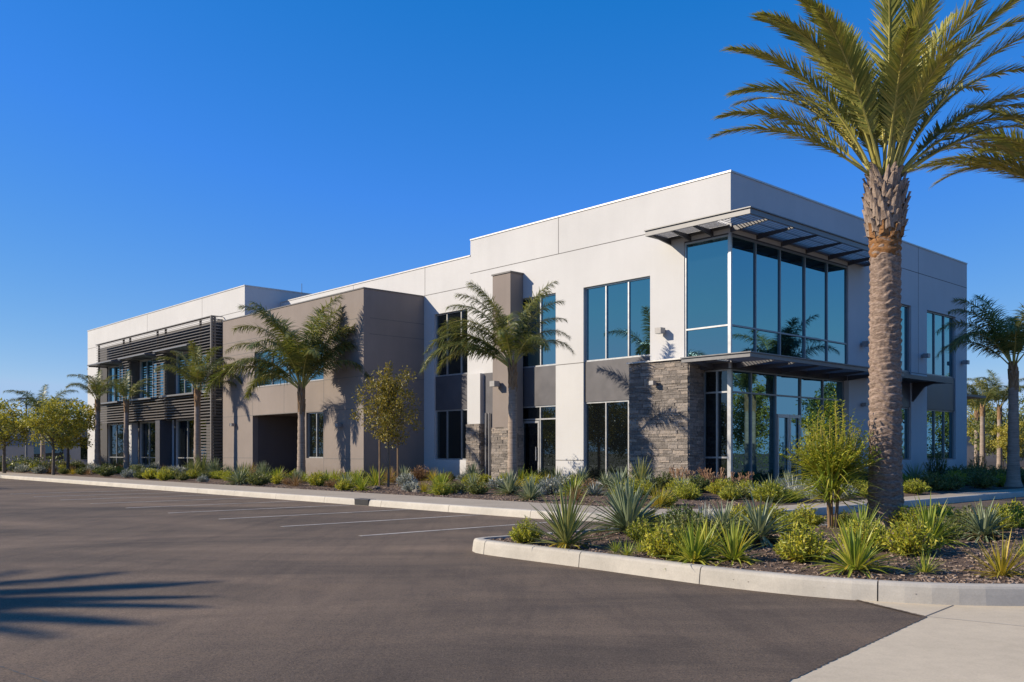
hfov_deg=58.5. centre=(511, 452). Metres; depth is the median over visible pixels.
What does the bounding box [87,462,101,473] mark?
silver clump
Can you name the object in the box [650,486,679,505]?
lime shrub
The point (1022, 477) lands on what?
green shrub
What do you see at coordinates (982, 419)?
queen palm
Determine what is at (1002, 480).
lime shrub
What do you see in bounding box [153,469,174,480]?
lime shrub
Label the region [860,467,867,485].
green shrub
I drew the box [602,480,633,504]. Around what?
agave
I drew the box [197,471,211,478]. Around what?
green shrub
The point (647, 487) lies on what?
lime shrub
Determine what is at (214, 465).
agave
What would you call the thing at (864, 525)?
lime shrub
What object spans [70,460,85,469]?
green shrub
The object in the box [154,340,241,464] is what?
queen palm
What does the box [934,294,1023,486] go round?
queen palm
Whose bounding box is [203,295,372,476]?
queen palm
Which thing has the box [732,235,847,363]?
window
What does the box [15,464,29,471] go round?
silver clump
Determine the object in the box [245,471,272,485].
green shrub
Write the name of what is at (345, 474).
lime shrub
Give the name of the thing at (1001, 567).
yellow flax
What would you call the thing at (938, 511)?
lime shrub
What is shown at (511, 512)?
walkway kerb
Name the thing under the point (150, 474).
lime shrub
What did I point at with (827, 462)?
tall bush
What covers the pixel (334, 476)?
flax clump
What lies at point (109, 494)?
parking line
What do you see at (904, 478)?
lime shrub
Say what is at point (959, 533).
green shrub
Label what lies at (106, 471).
green shrub
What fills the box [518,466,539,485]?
flax clump
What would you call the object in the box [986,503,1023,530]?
lime shrub
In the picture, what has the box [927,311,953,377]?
window
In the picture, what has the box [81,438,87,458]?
window
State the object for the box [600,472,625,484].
silver clump
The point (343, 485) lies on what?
lime shrub
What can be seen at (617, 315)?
window
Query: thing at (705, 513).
silver clump
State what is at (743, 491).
green shrub
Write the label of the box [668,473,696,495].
agave
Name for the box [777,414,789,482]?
door
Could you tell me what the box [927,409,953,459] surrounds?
window
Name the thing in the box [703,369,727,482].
window
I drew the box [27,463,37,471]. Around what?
lime shrub
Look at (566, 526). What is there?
yucca
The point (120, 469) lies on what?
lime shrub
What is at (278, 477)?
lime shrub
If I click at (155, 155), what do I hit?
sky
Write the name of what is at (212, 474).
lime shrub
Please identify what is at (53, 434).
round tree
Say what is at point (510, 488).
agave
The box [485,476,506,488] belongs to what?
silver clump
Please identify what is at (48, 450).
window
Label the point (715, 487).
lime shrub
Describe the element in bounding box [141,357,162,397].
window
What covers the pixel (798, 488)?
silver clump
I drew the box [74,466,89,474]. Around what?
green shrub
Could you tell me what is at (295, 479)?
rust grass
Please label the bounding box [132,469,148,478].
green shrub
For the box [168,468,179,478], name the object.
green shrub
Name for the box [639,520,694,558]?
lime shrub
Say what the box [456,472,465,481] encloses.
silver clump
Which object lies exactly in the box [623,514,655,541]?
lime shrub
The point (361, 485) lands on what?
flax clump
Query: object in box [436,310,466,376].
window
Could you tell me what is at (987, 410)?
shade tree
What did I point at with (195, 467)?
yucca
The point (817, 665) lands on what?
asphalt edge
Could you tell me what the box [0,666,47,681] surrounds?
asphalt seam
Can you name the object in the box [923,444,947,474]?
shrub
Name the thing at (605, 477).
agave
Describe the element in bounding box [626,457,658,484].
yucca
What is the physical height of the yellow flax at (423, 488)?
0.608 m
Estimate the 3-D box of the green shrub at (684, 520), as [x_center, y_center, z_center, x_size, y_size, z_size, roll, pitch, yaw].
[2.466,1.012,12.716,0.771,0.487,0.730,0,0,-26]
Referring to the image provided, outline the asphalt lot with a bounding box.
[0,478,1023,681]
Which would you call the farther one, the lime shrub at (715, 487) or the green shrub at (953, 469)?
the green shrub at (953, 469)
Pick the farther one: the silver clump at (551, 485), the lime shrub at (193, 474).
the lime shrub at (193, 474)
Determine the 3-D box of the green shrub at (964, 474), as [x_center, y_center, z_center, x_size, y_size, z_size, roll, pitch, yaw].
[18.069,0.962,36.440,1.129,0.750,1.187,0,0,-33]
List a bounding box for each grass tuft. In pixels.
[602,537,622,551]
[611,538,640,555]
[632,538,644,551]
[902,548,944,574]
[1009,539,1023,555]
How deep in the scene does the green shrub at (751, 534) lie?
11.83 m
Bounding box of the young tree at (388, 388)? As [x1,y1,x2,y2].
[349,360,424,486]
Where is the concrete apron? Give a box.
[789,600,1023,681]
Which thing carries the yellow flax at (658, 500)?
on the planting bed
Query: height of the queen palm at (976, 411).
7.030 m
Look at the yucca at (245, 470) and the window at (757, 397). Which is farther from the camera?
the yucca at (245, 470)
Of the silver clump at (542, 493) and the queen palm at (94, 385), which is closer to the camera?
the silver clump at (542, 493)
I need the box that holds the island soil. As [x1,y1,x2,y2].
[492,524,1023,583]
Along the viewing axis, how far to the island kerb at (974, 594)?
9.84 m
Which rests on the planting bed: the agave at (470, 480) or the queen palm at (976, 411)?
the agave at (470, 480)
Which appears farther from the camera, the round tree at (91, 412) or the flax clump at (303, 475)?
the round tree at (91, 412)
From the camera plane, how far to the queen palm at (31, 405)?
75.84 m
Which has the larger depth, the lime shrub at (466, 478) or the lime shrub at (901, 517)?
the lime shrub at (466, 478)
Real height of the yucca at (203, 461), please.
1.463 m
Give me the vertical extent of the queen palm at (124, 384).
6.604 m
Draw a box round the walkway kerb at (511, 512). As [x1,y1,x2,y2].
[0,475,1023,521]
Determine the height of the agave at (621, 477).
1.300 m
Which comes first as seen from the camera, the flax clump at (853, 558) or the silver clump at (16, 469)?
the flax clump at (853, 558)
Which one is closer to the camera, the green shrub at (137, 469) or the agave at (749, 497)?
the agave at (749, 497)
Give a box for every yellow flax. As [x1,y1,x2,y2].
[415,478,429,491]
[423,467,436,480]
[512,477,524,488]
[640,485,675,507]
[961,529,1023,578]
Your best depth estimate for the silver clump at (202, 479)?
41.21 m
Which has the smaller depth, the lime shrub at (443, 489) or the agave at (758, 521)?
the agave at (758, 521)
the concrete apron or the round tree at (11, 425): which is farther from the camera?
the round tree at (11, 425)
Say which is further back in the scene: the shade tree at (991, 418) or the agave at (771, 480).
the shade tree at (991, 418)
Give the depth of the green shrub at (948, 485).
32.01 m
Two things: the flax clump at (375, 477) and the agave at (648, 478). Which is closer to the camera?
the agave at (648, 478)
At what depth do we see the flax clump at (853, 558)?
9.91 m
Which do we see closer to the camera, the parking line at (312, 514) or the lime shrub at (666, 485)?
the parking line at (312, 514)
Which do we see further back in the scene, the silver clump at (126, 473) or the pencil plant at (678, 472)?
the silver clump at (126, 473)
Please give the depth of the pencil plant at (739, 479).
29.35 m
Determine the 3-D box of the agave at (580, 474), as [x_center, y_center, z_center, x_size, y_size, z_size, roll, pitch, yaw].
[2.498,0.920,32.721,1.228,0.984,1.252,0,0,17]
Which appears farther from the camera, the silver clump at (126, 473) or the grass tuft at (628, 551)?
the silver clump at (126, 473)
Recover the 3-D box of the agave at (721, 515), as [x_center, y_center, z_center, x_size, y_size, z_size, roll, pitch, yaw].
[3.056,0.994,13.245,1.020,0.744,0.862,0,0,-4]
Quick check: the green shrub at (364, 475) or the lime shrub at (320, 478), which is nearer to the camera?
the lime shrub at (320, 478)
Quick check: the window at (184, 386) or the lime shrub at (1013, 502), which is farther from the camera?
the window at (184, 386)
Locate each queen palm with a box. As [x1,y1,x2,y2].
[3,384,80,462]
[66,369,121,466]
[97,370,155,468]
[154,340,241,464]
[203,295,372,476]
[419,281,574,477]
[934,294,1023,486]
[967,370,1023,469]
[967,380,1007,465]
[967,388,997,467]
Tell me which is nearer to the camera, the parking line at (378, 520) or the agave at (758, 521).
the agave at (758, 521)
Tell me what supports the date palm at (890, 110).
on the island soil
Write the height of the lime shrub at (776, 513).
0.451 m
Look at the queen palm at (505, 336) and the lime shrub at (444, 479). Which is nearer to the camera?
the queen palm at (505, 336)
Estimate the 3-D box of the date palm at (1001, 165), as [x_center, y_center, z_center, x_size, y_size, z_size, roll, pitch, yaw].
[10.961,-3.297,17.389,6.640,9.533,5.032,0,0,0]
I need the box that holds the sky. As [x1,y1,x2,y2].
[0,0,1023,422]
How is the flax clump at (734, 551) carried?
on the island soil
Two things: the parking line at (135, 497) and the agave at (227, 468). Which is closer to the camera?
the parking line at (135, 497)
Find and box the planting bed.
[0,468,1023,508]
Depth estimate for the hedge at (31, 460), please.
64.32 m
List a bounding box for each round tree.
[0,398,34,472]
[15,395,89,474]
[37,397,101,469]
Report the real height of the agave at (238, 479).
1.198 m
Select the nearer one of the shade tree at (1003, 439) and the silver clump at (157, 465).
the silver clump at (157, 465)
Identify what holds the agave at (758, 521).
on the island soil
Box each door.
[523,421,539,478]
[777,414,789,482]
[790,415,800,482]
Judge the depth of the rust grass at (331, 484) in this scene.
34.74 m
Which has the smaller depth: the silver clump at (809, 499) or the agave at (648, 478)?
the silver clump at (809, 499)
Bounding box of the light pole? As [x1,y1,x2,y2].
[18,397,27,458]
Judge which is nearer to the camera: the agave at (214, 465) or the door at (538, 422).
the door at (538, 422)
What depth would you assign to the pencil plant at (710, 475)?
29.15 m
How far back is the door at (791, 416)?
33.27 m
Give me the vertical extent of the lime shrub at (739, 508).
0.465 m
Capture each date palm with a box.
[707,0,1023,530]
[910,56,1023,188]
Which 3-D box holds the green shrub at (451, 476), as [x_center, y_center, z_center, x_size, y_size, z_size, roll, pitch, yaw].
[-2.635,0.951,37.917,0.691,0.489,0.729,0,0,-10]
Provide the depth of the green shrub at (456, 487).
29.29 m
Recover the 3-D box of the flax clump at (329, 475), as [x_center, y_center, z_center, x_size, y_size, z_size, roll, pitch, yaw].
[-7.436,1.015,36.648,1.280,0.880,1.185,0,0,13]
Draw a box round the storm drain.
[354,498,371,505]
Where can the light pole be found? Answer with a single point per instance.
(26, 450)
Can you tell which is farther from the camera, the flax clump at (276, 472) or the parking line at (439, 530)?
the flax clump at (276, 472)
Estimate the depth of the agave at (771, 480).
25.83 m
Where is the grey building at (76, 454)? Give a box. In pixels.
[0,424,87,464]
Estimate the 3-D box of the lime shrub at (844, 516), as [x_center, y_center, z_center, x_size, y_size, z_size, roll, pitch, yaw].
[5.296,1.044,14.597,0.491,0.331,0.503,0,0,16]
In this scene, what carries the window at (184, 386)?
in the office building at (717, 322)
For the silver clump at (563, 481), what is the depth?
31.49 m
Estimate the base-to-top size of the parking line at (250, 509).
0.004 m
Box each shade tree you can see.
[967,377,1002,455]
[967,406,1023,468]
[989,419,1023,457]
[1005,394,1023,446]
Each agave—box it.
[201,457,225,472]
[222,467,250,484]
[223,465,235,471]
[252,461,275,476]
[287,468,307,482]
[332,470,358,488]
[399,464,416,478]
[458,461,487,480]
[462,473,485,487]
[490,467,524,494]
[512,474,545,500]
[545,468,566,478]
[569,465,590,482]
[570,466,597,485]
[582,473,668,537]
[595,472,613,487]
[596,465,640,494]
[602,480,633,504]
[637,473,659,492]
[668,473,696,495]
[693,500,750,530]
[723,491,800,547]
[741,482,761,500]
[756,473,792,490]
[775,469,797,486]
[903,461,932,478]
[954,497,1023,542]
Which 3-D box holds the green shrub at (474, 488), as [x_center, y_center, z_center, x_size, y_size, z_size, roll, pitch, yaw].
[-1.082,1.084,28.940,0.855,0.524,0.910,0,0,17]
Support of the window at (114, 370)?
in the office building at (717, 322)
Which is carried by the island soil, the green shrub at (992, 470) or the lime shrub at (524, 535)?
the lime shrub at (524, 535)
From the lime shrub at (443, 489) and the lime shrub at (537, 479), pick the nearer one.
the lime shrub at (443, 489)
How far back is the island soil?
10.69 m
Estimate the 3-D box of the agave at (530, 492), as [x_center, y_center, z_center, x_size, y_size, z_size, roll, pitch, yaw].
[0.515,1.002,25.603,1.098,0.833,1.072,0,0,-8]
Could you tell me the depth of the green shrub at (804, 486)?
28.33 m
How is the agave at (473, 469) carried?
on the planting bed
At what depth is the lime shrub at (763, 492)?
24.41 m
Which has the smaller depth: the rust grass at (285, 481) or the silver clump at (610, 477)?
the silver clump at (610, 477)
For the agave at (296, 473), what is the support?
on the planting bed
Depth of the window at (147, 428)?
61.04 m
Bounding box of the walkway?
[0,472,1023,513]
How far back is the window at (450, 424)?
40.94 m
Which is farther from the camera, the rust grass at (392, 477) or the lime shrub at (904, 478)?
the rust grass at (392, 477)
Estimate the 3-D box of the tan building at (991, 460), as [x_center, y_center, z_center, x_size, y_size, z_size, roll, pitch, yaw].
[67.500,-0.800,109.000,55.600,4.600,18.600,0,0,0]
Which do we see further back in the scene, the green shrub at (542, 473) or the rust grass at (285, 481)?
the rust grass at (285, 481)
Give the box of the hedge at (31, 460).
[0,454,70,471]
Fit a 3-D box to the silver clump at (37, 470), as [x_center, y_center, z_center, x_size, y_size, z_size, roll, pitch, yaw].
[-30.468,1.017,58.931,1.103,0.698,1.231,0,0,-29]
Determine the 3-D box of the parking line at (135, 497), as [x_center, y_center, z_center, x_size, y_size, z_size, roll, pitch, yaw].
[-12.414,1.496,30.921,5.350,0.004,0.120,0,0,-43]
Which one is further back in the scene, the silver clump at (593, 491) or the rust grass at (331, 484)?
the rust grass at (331, 484)
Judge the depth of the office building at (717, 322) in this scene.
36.13 m
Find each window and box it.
[34,438,62,458]
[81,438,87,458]
[109,364,128,401]
[109,424,123,465]
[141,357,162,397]
[141,422,154,465]
[177,349,205,393]
[177,419,205,466]
[256,343,322,386]
[308,412,322,457]
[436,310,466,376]
[436,409,466,459]
[523,293,555,367]
[523,405,555,477]
[585,276,649,361]
[585,400,629,482]
[685,234,728,356]
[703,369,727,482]
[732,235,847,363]
[732,369,843,485]
[901,305,908,371]
[901,407,908,459]
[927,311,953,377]
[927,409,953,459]
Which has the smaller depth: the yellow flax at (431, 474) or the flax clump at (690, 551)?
the flax clump at (690, 551)
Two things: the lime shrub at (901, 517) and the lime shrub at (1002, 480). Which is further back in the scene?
the lime shrub at (1002, 480)
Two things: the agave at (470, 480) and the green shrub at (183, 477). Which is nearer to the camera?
the agave at (470, 480)
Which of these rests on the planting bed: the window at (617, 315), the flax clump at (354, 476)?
the flax clump at (354, 476)
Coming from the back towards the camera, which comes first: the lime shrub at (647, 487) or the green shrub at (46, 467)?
the green shrub at (46, 467)
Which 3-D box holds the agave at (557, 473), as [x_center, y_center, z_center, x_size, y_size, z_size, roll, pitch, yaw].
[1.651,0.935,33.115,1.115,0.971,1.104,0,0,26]
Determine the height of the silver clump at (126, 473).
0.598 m
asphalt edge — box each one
[782,616,926,681]
[858,600,923,615]
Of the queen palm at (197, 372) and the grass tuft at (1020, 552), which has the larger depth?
the queen palm at (197, 372)
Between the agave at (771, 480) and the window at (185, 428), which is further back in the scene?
the window at (185, 428)
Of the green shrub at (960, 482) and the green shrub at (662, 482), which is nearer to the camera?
the green shrub at (662, 482)
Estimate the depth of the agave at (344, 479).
33.67 m
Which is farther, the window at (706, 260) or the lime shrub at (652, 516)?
the window at (706, 260)
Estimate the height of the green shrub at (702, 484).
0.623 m
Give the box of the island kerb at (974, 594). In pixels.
[472,524,1023,605]
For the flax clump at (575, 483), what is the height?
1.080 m
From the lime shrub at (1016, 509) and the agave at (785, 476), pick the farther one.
the agave at (785, 476)
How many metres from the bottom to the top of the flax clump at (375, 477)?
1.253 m
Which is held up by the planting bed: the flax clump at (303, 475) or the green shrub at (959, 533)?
the flax clump at (303, 475)
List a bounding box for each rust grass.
[280,478,292,484]
[285,474,307,485]
[323,478,336,486]
[383,468,400,482]
[408,465,430,480]
[558,485,593,502]
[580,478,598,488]
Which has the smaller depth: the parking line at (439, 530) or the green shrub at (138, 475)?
the parking line at (439, 530)
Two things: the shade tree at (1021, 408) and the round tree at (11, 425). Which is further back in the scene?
the shade tree at (1021, 408)
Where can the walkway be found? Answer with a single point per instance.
(474, 502)
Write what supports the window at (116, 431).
in the office building at (717, 322)
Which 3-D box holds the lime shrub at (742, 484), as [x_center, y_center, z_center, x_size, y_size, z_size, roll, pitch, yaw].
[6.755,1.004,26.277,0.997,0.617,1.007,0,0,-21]
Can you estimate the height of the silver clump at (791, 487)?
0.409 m
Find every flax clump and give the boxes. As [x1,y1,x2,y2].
[266,466,290,478]
[300,470,308,481]
[315,470,332,483]
[327,469,339,481]
[348,467,369,485]
[349,472,373,490]
[363,465,393,485]
[424,467,457,493]
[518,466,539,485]
[518,467,527,481]
[554,472,595,496]
[656,517,742,568]
[688,512,724,557]
[695,514,770,566]
[801,514,913,577]
[830,499,895,537]
[899,493,966,547]
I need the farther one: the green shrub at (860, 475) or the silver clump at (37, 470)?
the silver clump at (37, 470)
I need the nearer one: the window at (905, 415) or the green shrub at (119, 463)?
the window at (905, 415)
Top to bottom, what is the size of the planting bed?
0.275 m
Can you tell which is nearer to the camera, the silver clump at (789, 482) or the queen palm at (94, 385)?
the silver clump at (789, 482)
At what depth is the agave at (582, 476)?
31.76 m
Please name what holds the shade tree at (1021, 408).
on the asphalt lot
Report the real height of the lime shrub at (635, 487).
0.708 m
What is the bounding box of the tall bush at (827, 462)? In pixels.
[777,389,884,528]
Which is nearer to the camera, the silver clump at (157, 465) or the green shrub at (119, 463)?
the silver clump at (157, 465)
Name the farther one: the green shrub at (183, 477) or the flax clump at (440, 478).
the green shrub at (183, 477)
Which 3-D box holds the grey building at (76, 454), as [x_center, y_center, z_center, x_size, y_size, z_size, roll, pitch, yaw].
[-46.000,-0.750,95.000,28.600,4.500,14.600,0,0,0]
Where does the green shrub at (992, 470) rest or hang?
on the planting bed
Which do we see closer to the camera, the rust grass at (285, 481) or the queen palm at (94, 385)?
the rust grass at (285, 481)
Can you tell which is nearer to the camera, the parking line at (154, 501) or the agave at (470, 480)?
the parking line at (154, 501)
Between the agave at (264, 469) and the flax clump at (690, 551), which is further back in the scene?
the agave at (264, 469)
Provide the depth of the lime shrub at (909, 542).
10.79 m
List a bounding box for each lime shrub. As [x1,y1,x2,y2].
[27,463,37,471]
[116,465,124,473]
[141,468,158,478]
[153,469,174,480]
[186,468,198,478]
[209,470,217,478]
[213,470,226,478]
[222,472,234,481]
[270,472,285,483]
[285,468,307,478]
[307,470,330,485]
[334,478,354,490]
[337,470,353,482]
[432,474,449,481]
[432,481,453,495]
[461,472,486,485]
[480,474,493,482]
[507,516,543,543]
[523,474,543,487]
[608,478,645,498]
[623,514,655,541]
[637,479,657,494]
[637,509,661,528]
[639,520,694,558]
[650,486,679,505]
[665,476,682,489]
[670,479,689,489]
[672,480,698,493]
[672,483,702,499]
[704,477,734,493]
[717,483,742,500]
[729,504,762,527]
[736,478,757,496]
[748,479,793,502]
[755,503,794,524]
[771,512,809,536]
[772,521,839,562]
[781,489,802,501]
[788,502,826,526]
[833,509,854,526]
[837,515,890,549]
[849,480,867,494]
[859,485,868,497]
[875,516,947,556]
[882,503,942,530]
[902,474,916,486]
[902,478,931,493]
[921,503,958,524]
[943,469,967,484]
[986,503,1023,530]
[995,473,1005,486]
[998,501,1023,527]
[1002,496,1023,510]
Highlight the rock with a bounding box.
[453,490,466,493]
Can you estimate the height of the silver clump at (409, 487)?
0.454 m
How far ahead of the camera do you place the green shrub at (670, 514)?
13.27 m
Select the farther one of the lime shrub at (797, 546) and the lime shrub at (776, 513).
the lime shrub at (776, 513)
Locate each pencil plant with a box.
[668,466,694,480]
[696,467,726,483]
[730,472,753,486]
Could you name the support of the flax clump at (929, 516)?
on the island soil
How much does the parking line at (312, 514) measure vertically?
0.004 m
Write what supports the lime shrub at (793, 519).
on the island soil
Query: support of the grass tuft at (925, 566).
on the island soil
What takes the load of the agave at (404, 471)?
on the planting bed
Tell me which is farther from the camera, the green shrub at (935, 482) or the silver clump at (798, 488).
the green shrub at (935, 482)
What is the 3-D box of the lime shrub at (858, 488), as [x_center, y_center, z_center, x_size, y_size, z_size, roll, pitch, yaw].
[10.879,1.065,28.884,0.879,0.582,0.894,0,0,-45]
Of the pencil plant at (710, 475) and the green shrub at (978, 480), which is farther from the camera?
the green shrub at (978, 480)
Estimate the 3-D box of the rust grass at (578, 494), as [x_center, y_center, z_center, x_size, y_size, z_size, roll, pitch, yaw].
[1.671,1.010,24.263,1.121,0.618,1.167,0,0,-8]
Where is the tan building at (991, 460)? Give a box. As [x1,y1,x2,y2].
[967,428,1023,466]
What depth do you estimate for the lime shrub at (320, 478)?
35.50 m
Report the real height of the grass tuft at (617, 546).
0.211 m
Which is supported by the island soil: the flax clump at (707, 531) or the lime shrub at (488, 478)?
the flax clump at (707, 531)
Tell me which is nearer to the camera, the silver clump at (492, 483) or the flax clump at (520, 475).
the silver clump at (492, 483)
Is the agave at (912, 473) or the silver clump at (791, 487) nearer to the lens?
the silver clump at (791, 487)
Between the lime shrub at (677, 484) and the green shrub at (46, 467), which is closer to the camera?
the lime shrub at (677, 484)
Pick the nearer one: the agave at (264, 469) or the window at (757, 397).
the window at (757, 397)
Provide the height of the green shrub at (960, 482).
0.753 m
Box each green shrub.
[44,463,57,472]
[57,468,71,473]
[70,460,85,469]
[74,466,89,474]
[95,462,117,476]
[111,460,122,466]
[128,464,145,469]
[128,466,140,471]
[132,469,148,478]
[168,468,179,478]
[176,471,189,480]
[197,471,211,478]
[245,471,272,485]
[355,469,371,480]
[446,471,455,480]
[449,481,467,493]
[464,479,490,493]
[533,467,552,478]
[652,471,676,488]
[655,500,713,530]
[661,509,714,539]
[688,473,711,491]
[710,515,761,546]
[716,483,750,499]
[718,476,738,485]
[793,479,821,489]
[850,470,867,483]
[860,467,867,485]
[911,470,946,490]
[919,514,968,543]
[933,472,956,490]
[939,465,967,474]
[942,503,1002,533]
[945,472,965,489]
[950,465,975,472]
[958,470,974,484]
[963,469,999,487]
[965,465,994,476]
[977,464,1005,477]
[1003,470,1023,484]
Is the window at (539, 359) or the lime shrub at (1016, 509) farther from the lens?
the window at (539, 359)
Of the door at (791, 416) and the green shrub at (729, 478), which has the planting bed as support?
the green shrub at (729, 478)
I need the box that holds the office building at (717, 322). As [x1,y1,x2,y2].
[87,170,985,485]
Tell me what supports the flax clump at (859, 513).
on the island soil
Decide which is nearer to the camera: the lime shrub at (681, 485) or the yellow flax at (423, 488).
the lime shrub at (681, 485)
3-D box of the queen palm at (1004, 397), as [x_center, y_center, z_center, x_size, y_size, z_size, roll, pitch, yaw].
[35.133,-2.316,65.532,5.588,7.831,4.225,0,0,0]
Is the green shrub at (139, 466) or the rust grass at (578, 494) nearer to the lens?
the rust grass at (578, 494)
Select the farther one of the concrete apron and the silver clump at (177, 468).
the silver clump at (177, 468)
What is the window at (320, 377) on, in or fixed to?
in the office building at (717, 322)
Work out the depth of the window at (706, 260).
30.77 m
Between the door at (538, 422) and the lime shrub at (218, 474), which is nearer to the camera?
the door at (538, 422)
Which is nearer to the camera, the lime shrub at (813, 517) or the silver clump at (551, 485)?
the lime shrub at (813, 517)
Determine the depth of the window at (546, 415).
36.71 m
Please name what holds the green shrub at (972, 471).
on the planting bed
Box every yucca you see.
[179,458,204,473]
[186,452,214,472]
[228,460,255,482]
[517,484,617,549]
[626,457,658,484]
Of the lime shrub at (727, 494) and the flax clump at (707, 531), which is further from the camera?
the lime shrub at (727, 494)
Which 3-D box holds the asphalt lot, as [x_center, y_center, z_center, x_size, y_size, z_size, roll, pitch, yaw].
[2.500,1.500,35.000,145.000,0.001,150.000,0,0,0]
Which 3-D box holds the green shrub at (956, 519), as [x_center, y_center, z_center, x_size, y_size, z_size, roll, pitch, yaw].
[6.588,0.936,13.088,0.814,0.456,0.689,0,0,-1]
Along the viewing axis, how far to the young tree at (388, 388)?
34.17 m
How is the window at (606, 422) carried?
in the office building at (717, 322)
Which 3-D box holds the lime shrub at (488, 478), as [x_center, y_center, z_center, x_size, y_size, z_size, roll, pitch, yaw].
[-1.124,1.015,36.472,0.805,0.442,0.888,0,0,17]
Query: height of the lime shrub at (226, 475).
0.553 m
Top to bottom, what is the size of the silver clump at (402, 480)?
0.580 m
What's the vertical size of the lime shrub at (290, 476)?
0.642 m
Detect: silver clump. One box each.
[11,463,32,472]
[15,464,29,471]
[31,464,46,473]
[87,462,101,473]
[120,469,135,477]
[145,461,162,468]
[167,465,182,471]
[196,475,208,481]
[395,473,418,486]
[400,480,419,491]
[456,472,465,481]
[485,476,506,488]
[536,474,564,494]
[536,485,548,495]
[548,474,573,486]
[584,481,606,495]
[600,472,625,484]
[695,501,716,525]
[779,474,806,491]
[783,483,796,491]
[792,482,814,495]
[800,488,823,500]
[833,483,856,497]
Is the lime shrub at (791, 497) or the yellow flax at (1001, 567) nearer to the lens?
the yellow flax at (1001, 567)
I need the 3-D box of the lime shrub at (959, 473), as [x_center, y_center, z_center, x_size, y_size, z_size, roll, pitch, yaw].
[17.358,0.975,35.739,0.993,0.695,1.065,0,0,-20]
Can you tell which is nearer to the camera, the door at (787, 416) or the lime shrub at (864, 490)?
the lime shrub at (864, 490)
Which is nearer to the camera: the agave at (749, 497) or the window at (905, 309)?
the agave at (749, 497)
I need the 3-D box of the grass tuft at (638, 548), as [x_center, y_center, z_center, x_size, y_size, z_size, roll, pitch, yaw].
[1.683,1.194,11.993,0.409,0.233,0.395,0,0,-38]
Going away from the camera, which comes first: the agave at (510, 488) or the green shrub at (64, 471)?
the agave at (510, 488)
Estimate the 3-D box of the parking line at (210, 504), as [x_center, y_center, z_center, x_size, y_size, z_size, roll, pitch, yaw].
[-8.535,1.496,26.717,5.350,0.004,0.120,0,0,-43]
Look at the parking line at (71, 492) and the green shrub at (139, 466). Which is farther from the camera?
the green shrub at (139, 466)
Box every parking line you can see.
[27,490,143,493]
[40,492,182,496]
[71,495,201,499]
[90,498,238,503]
[132,501,291,507]
[174,505,339,512]
[225,509,409,518]
[281,514,481,526]
[359,522,546,535]
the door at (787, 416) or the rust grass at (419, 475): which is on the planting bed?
the rust grass at (419, 475)
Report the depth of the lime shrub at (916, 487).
29.31 m
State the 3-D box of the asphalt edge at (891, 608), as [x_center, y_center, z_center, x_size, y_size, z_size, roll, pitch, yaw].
[3.635,1.492,8.825,0.056,0.001,0.988,0,0,-16]
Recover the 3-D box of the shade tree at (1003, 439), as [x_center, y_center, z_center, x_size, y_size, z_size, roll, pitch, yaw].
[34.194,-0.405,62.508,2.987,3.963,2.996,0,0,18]
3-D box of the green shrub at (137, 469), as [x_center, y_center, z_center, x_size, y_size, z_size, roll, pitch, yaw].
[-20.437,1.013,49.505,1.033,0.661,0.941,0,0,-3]
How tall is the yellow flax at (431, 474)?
0.766 m
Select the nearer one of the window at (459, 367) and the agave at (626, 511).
the agave at (626, 511)
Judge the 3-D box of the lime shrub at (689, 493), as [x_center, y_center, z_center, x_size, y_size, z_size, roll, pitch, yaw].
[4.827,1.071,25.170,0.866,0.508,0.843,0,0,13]
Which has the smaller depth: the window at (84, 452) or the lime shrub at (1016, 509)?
the lime shrub at (1016, 509)
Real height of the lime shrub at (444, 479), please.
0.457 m
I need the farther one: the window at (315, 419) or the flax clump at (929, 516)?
the window at (315, 419)
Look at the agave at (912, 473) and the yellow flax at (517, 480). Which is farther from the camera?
the agave at (912, 473)
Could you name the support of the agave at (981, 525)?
on the island soil
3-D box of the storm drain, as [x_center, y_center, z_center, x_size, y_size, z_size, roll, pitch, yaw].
[-4.217,1.401,26.225,0.268,0.173,0.740,0,0,-43]
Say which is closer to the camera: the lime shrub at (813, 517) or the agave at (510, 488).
the lime shrub at (813, 517)

